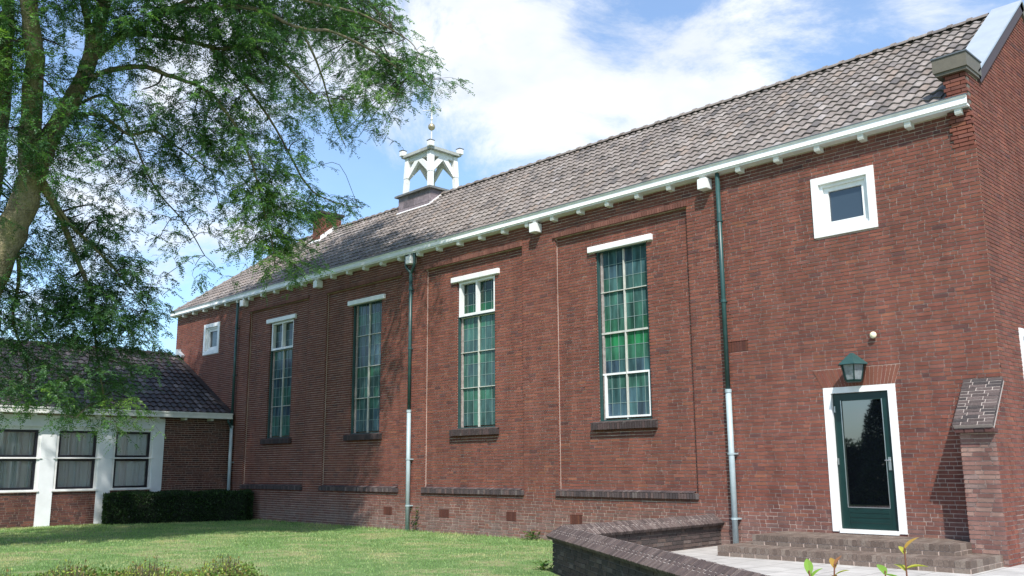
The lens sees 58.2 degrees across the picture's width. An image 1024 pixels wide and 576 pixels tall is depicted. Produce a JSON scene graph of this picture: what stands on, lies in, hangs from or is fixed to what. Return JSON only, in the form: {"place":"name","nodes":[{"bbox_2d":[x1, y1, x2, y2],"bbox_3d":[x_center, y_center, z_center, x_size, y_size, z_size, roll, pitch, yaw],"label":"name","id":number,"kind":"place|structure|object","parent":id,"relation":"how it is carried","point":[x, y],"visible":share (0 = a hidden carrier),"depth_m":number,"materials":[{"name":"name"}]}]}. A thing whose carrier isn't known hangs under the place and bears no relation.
{"place":"outdoors","nodes":[
{"label":"outdoors","id":0,"kind":"place"},
{"bbox_2d":[0,518,559,575],"bbox_3d":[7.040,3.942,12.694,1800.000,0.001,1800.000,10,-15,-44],"label":"lawn","id":1,"kind":"structure","parent":0,"point":[291,570],"depth_m":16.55,"materials":[{"name":"green plant"}]},
{"bbox_2d":[0,340,232,527],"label":"annex","id":2,"kind":"object","parent":1,"relation":"on","point":[47,479],"visible":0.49,"depth_m":26.69,"materials":[{"name":"brick"}]},
{"bbox_2d":[0,424,44,492],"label":"sash window","id":3,"kind":"structure","parent":2,"relation":"in","point":[19,452],"depth_m":24.80,"materials":[{"name":"glass"}]},
{"bbox_2d":[51,426,100,491],"bbox_3d":[-12.205,4.771,25.765,1.290,1.780,0.241,10,-15,-44],"label":"sash window","id":4,"kind":"structure","parent":2,"relation":"in","point":[76,461],"depth_m":25.81,"materials":[{"name":"glass"}]},
{"bbox_2d":[109,427,156,489],"bbox_3d":[-11.101,4.970,26.834,1.280,1.780,0.241,10,-15,-44],"label":"sash window","id":5,"kind":"structure","parent":2,"relation":"in","point":[131,467],"depth_m":26.89,"materials":[{"name":"glass"}]},
{"bbox_2d":[0,553,267,575],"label":"front hedge","id":6,"kind":"object","parent":1,"relation":"on","point":[235,568],"visible":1,"depth_m":5.36,"materials":[{"name":"green plant"}]},
{"bbox_2d":[101,489,254,524],"bbox_3d":[-9.652,6.321,26.662,4.170,0.989,1.136,5,-12,-24],"label":"clipped hedge","id":7,"kind":"object","parent":1,"relation":"on","point":[160,506],"visible":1,"depth_m":26.26,"materials":[{"name":"green plant"}]},
{"bbox_2d":[0,0,474,453],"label":"locust tree","id":8,"kind":"object","parent":1,"relation":"on","point":[35,143],"visible":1,"depth_m":18.25,"materials":[{"name":"green plant"}]},
{"bbox_2d":[412,506,418,530],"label":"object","id":9,"kind":"object","parent":1,"relation":"on","point":[414,529],"depth_m":21.86,"materials":[{"name":"green plant"}]},
{"bbox_2d":[521,531,540,539],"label":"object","id":10,"kind":"object","parent":1,"relation":"on","point":[532,535],"depth_m":19.13,"materials":[{"name":"green plant"}]},
{"bbox_2d":[532,560,552,570],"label":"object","id":11,"kind":"object","parent":1,"relation":"on","point":[543,565],"depth_m":13.57,"materials":[{"name":"green plant"}]},
{"bbox_2d":[170,0,1023,566],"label":"church","id":12,"kind":"structure","parent":1,"relation":"on","point":[680,314],"depth_m":17.52,"materials":[{"name":"brick"}]},
{"bbox_2d":[202,321,220,355],"bbox_3d":[-9.976,1.704,30.781,0.195,1.036,1.097,10,-15,-44],"label":"square window","id":13,"kind":"structure","parent":12,"relation":"in","point":[211,337],"depth_m":30.87,"materials":[{"name":"white paint"}]},
{"bbox_2d":[260,314,296,443],"bbox_3d":[-6.904,2.732,27.462,0.281,3.775,1.650,10,-15,-44],"label":"tall window","id":14,"kind":"structure","parent":12,"relation":"in","point":[280,384],"depth_m":27.61,"materials":[{"name":"glass"}]},
{"bbox_2d":[343,294,385,440],"bbox_3d":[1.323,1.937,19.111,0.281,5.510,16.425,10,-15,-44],"label":"tall window","id":15,"kind":"structure","parent":12,"relation":"in","point":[365,412],"depth_m":24.57,"materials":[{"name":"glass"}]},
{"bbox_2d":[449,268,499,435],"bbox_3d":[-0.828,1.515,21.412,0.281,3.775,1.650,10,-15,-44],"label":"tall window","id":16,"kind":"structure","parent":12,"relation":"in","point":[476,351],"depth_m":21.53,"materials":[{"name":"glass"}]},
{"bbox_2d":[587,233,657,429],"bbox_3d":[2.224,0.904,18.374,0.281,3.775,1.650,10,-15,-44],"label":"tall window","id":17,"kind":"structure","parent":12,"relation":"in","point":[625,370],"depth_m":18.47,"materials":[{"name":"white glass"}]},
{"bbox_2d":[810,165,878,238],"bbox_3d":[5.554,-1.407,15.320,0.195,1.036,1.093,10,-15,-44],"label":"square window","id":18,"kind":"structure","parent":12,"relation":"in","point":[842,202],"depth_m":15.32,"materials":[{"name":"white paint"}]},
{"bbox_2d":[838,353,867,382],"bbox_3d":[5.404,1.261,14.596,0.433,0.460,0.500,10,-15,-44],"label":"wall lamp","id":19,"kind":"object","parent":12,"relation":"attached to","point":[852,365],"visible":1,"depth_m":14.47,"materials":[{"name":"green metal"}]},
{"bbox_2d":[823,383,907,535],"bbox_3d":[5.595,2.699,14.535,0.240,2.290,1.190,10,-15,-44],"label":"door","id":20,"kind":"structure","parent":12,"relation":"in","point":[867,491],"depth_m":14.52,"materials":[{"name":"green paint"}]},
{"bbox_2d":[870,332,876,337],"bbox_3d":[5.721,0.745,14.575,0.085,0.109,0.109,10,-15,-44],"label":"sensor cap","id":21,"kind":"object","parent":12,"relation":"attached to","point":[873,334],"visible":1,"depth_m":14.54,"materials":[{"name":"beige plastic"}]},
{"bbox_2d":[1018,328,1023,376],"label":"gable window","id":22,"kind":"structure","parent":12,"relation":"in","point":[1021,331],"depth_m":13.99,"materials":[{"name":"white paint"}]},
{"bbox_2d":[0,0,1023,354],"label":"sky","id":23,"kind":"structure","parent":0,"point":[548,78],"materials":[{"name":"blue"}]},
{"bbox_2d":[804,556,848,575],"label":"yellow leaf shrub","id":24,"kind":"object","parent":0,"point":[808,565],"visible":1,"depth_m":2.60,"materials":[{"name":"plant"}]},
{"bbox_2d":[671,546,1023,575],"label":"terrace paving","id":25,"kind":"structure","parent":0,"point":[776,567],"depth_m":12.33,"materials":[{"name":"grey concrete"}]},
{"bbox_2d":[546,514,768,575],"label":"garden wall","id":26,"kind":"structure","parent":25,"relation":"on","point":[643,547],"depth_m":12.15,"materials":[{"name":"brick"}]},
{"bbox_2d":[717,531,1003,573],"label":"door steps","id":27,"kind":"structure","parent":25,"relation":"on","point":[946,555],"depth_m":13.01,"materials":[{"name":"brick"}]},
{"bbox_2d":[877,537,927,575],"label":"yellow leaf shrub","id":28,"kind":"object","parent":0,"point":[882,569],"visible":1,"depth_m":2.55,"materials":[{"name":"yellow plant"}]}
]}

